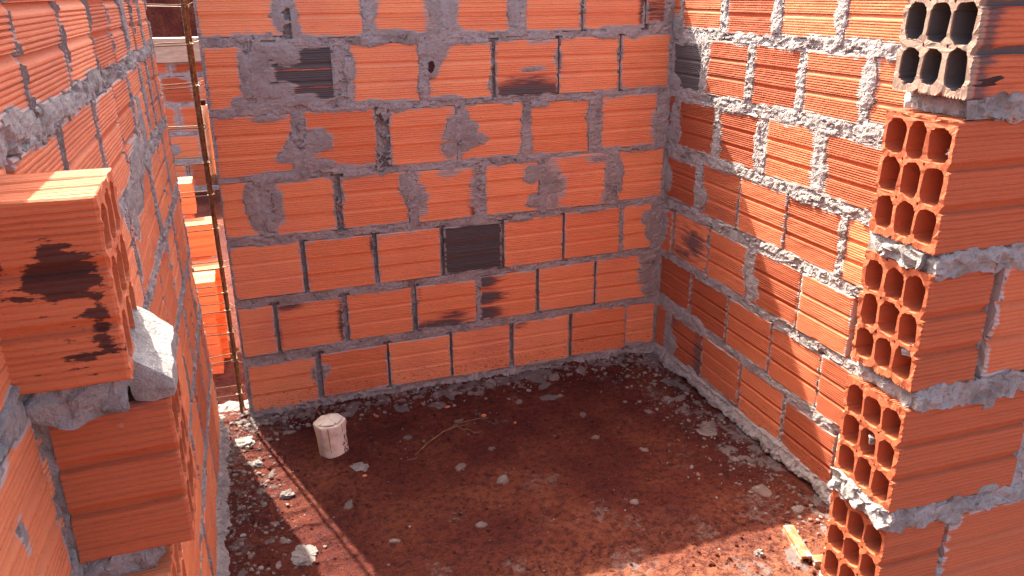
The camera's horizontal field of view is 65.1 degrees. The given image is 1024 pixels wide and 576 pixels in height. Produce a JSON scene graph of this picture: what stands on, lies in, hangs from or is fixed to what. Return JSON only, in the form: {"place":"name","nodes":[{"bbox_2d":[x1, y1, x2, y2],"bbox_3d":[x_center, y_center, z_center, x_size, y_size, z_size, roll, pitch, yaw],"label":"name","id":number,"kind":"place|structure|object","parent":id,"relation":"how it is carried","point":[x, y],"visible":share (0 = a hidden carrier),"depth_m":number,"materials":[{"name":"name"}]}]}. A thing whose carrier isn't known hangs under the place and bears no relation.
{"place":"outdoors","nodes":[
{"label":"outdoors","id":0,"kind":"place"},
{"bbox_2d":[157,61,218,190],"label":"wall","id":1,"kind":"structure","parent":0,"point":[179,104],"depth_m":6.20,"materials":[{"name":"brick"}]},
{"bbox_2d":[152,36,200,62],"bbox_3d":[-2.573,-1.813,6.094,2.443,0.180,0.207,-8,22,-20],"label":"timber","id":2,"kind":"object","parent":1,"relation":"on","point":[171,54],"visible":0.17,"depth_m":6.01,"materials":[{"name":"beige wood"}]},
{"bbox_2d":[191,256,211,260],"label":"hollow brick","id":3,"kind":"object","parent":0,"point":[201,258],"visible":0.01,"depth_m":3.55,"materials":[{"name":"brick"}]},
{"bbox_2d":[185,216,216,257],"bbox_3d":[-1.451,-0.220,3.561,0.241,0.146,0.151,-8,22,-20],"label":"hollow brick","id":4,"kind":"object","parent":3,"relation":"on","point":[201,243],"visible":0.54,"depth_m":3.52,"materials":[{"name":"brick"}]},
{"bbox_2d":[184,214,194,218],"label":"hollow brick","id":5,"kind":"object","parent":4,"relation":"on","point":[188,216],"visible":0.04,"depth_m":3.65,"materials":[{"name":"brick"}]},
{"bbox_2d":[178,176,196,214],"bbox_3d":[-1.576,-0.416,3.655,0.242,0.147,0.151,-7,21,-18],"label":"hollow brick","id":6,"kind":"object","parent":5,"relation":"on","point":[189,206],"visible":0.32,"depth_m":3.63,"materials":[{"name":"brick"}]},
{"bbox_2d":[413,418,479,458],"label":"dry grass","id":7,"kind":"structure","parent":0,"point":[445,430],"depth_m":2.89,"materials":[{"name":"plant"}]},
{"bbox_2d":[146,0,829,575],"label":"ground","id":8,"kind":"structure","parent":0,"point":[376,524],"depth_m":2.59,"materials":[{"name":"red soil"}]},
{"bbox_2d":[0,0,231,575],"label":"wall","id":9,"kind":"structure","parent":8,"relation":"on","point":[115,448],"depth_m":0.88,"materials":[{"name":"brick"}]},
{"bbox_2d":[207,333,223,373],"bbox_3d":[-1.366,0.299,3.434,0.242,0.144,0.151,-7,21,-17],"label":"hollow brick","id":10,"kind":"object","parent":8,"relation":"on","point":[215,350],"visible":0.27,"depth_m":3.40,"materials":[{"name":"brick"}]},
{"bbox_2d":[202,314,218,344],"bbox_3d":[-1.378,0.159,3.393,0.241,0.146,0.151,-7,21,-18],"label":"hollow brick","id":11,"kind":"object","parent":10,"relation":"on","point":[209,320],"visible":0.2,"depth_m":3.36,"materials":[{"name":"brick"}]},
{"bbox_2d":[193,270,219,314],"bbox_3d":[-1.350,0.028,3.328,0.242,0.147,0.151,-7,21,-17],"label":"hollow brick","id":12,"kind":"object","parent":11,"relation":"on","point":[205,279],"visible":0.4,"depth_m":3.30,"materials":[{"name":"brick"}]},
{"bbox_2d":[218,329,229,357],"bbox_3d":[-1.394,0.241,3.575,0.241,0.146,0.151,-8,22,-20],"label":"hollow brick","id":13,"kind":"object","parent":8,"relation":"on","point":[225,343],"visible":0.18,"depth_m":3.54,"materials":[{"name":"brick"}]},
{"bbox_2d":[216,299,226,329],"bbox_3d":[-1.390,0.105,3.528,0.242,0.144,0.151,-8,22,-20],"label":"hollow brick","id":14,"kind":"object","parent":13,"relation":"on","point":[221,319],"visible":0.21,"depth_m":3.50,"materials":[{"name":"brick"}]},
{"bbox_2d":[192,258,223,299],"bbox_3d":[-1.369,-0.030,3.472,0.242,0.144,0.151,-8,21,-19],"label":"hollow brick","id":15,"kind":"object","parent":14,"relation":"on","point":[205,266],"visible":0.2,"depth_m":3.44,"materials":[{"name":"brick"}]},
{"bbox_2d":[218,398,248,412],"bbox_3d":[-1.048,0.508,3.057,0.133,0.110,0.190,-8,21,-18],"label":"column footing","id":16,"kind":"object","parent":8,"relation":"on","point":[226,406],"depth_m":3.08,"materials":[{"name":"grey concrete"}]},
{"bbox_2d":[147,0,244,412],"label":"rebar cage","id":17,"kind":"object","parent":16,"relation":"on","point":[184,5],"visible":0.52,"depth_m":2.73,"materials":[{"name":"metal"}]},
{"bbox_2d":[233,436,254,446],"bbox_3d":[-0.945,0.543,2.834,0.079,0.022,0.082,-2,20,-4],"label":"mortar lump","id":18,"kind":"object","parent":8,"relation":"on","point":[244,441],"visible":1,"depth_m":2.82,"materials":[{"name":"grey concrete"}]},
{"bbox_2d":[252,460,262,466],"bbox_3d":[-0.861,0.597,2.707,0.048,0.022,0.036,16,26,37],"label":"mortar lump","id":19,"kind":"object","parent":8,"relation":"on","point":[257,463],"visible":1,"depth_m":2.70,"materials":[{"name":"grey concrete"}]},
{"bbox_2d":[280,489,294,498],"bbox_3d":[-0.712,0.653,2.538,0.050,0.027,0.044,-9,22,-21],"label":"mortar lump","id":20,"kind":"object","parent":8,"relation":"on","point":[287,494],"visible":1,"depth_m":2.53,"materials":[{"name":"grey concrete"}]},
{"bbox_2d":[291,544,317,565],"bbox_3d":[-0.589,0.756,2.271,0.075,0.020,0.095,-1,20,-2],"label":"mortar lump","id":21,"kind":"object","parent":8,"relation":"on","point":[302,555],"visible":1,"depth_m":2.26,"materials":[{"name":"grey concrete"}]},
{"bbox_2d":[313,413,348,458],"bbox_3d":[-0.624,0.508,2.773,0.106,0.145,0.109,-15,23,-28],"label":"concrete cylinder","id":22,"kind":"object","parent":8,"relation":"on","point":[331,433],"visible":1,"depth_m":2.74,"materials":[{"name":"white concrete"}]},
{"bbox_2d":[349,462,368,471],"bbox_3d":[-0.507,0.601,2.689,0.058,0.017,0.067,-15,25,-35],"label":"mortar lump","id":23,"kind":"object","parent":8,"relation":"on","point":[359,466],"visible":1,"depth_m":2.68,"materials":[{"name":"grey concrete"}]},
{"bbox_2d":[193,0,675,416],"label":"back wall","id":24,"kind":"structure","parent":8,"relation":"on","point":[418,194],"depth_m":2.96,"materials":[{"name":"brick"}]},
{"bbox_2d":[200,100,217,185],"bbox_3d":[-1.042,-0.497,2.755,0.037,0.295,0.033,-8,21,-18],"label":"conduit","id":25,"kind":"object","parent":24,"relation":"attached to","point":[208,137],"visible":0.74,"depth_m":2.74,"materials":[{"name":"plastic"}]},
{"bbox_2d":[225,352,828,575],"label":"mortar crumbs","id":26,"kind":"object","parent":8,"relation":"on","point":[264,504],"visible":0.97,"depth_m":2.94,"materials":[{"name":"grey concrete"}]},
{"bbox_2d":[228,357,825,575],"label":"soil clods","id":27,"kind":"object","parent":8,"relation":"on","point":[603,506],"visible":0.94,"depth_m":2.55,"materials":[{"name":"brown soil"}]},
{"bbox_2d":[241,361,829,568],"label":"mortar splashes","id":28,"kind":"object","parent":8,"relation":"on","point":[704,431],"visible":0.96,"depth_m":2.86,"materials":[{"name":"grey concrete"}]},
{"bbox_2d":[753,548,763,557],"bbox_3d":[0.698,0.751,2.267,0.031,0.026,0.028,-18,26,-39],"label":"mortar lump","id":29,"kind":"object","parent":8,"relation":"on","point":[758,553],"visible":1,"depth_m":2.26,"materials":[{"name":"grey concrete"}]},
{"bbox_2d":[651,0,908,505],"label":"wall","id":30,"kind":"structure","parent":8,"relation":"on","point":[777,119],"depth_m":2.61,"materials":[{"name":"brick"}]},
{"bbox_2d":[782,525,822,567],"bbox_3d":[0.838,0.731,2.276,0.086,0.025,0.162,-1,20,-2],"label":"wood scrap","id":31,"kind":"object","parent":8,"relation":"on","point":[795,542],"visible":0.85,"depth_m":2.26,"materials":[{"name":"wood"}]},
{"bbox_2d":[817,0,1023,575],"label":"front wall","id":32,"kind":"structure","parent":8,"relation":"on","point":[927,479],"depth_m":1.23,"materials":[{"name":"brick"}]}
]}

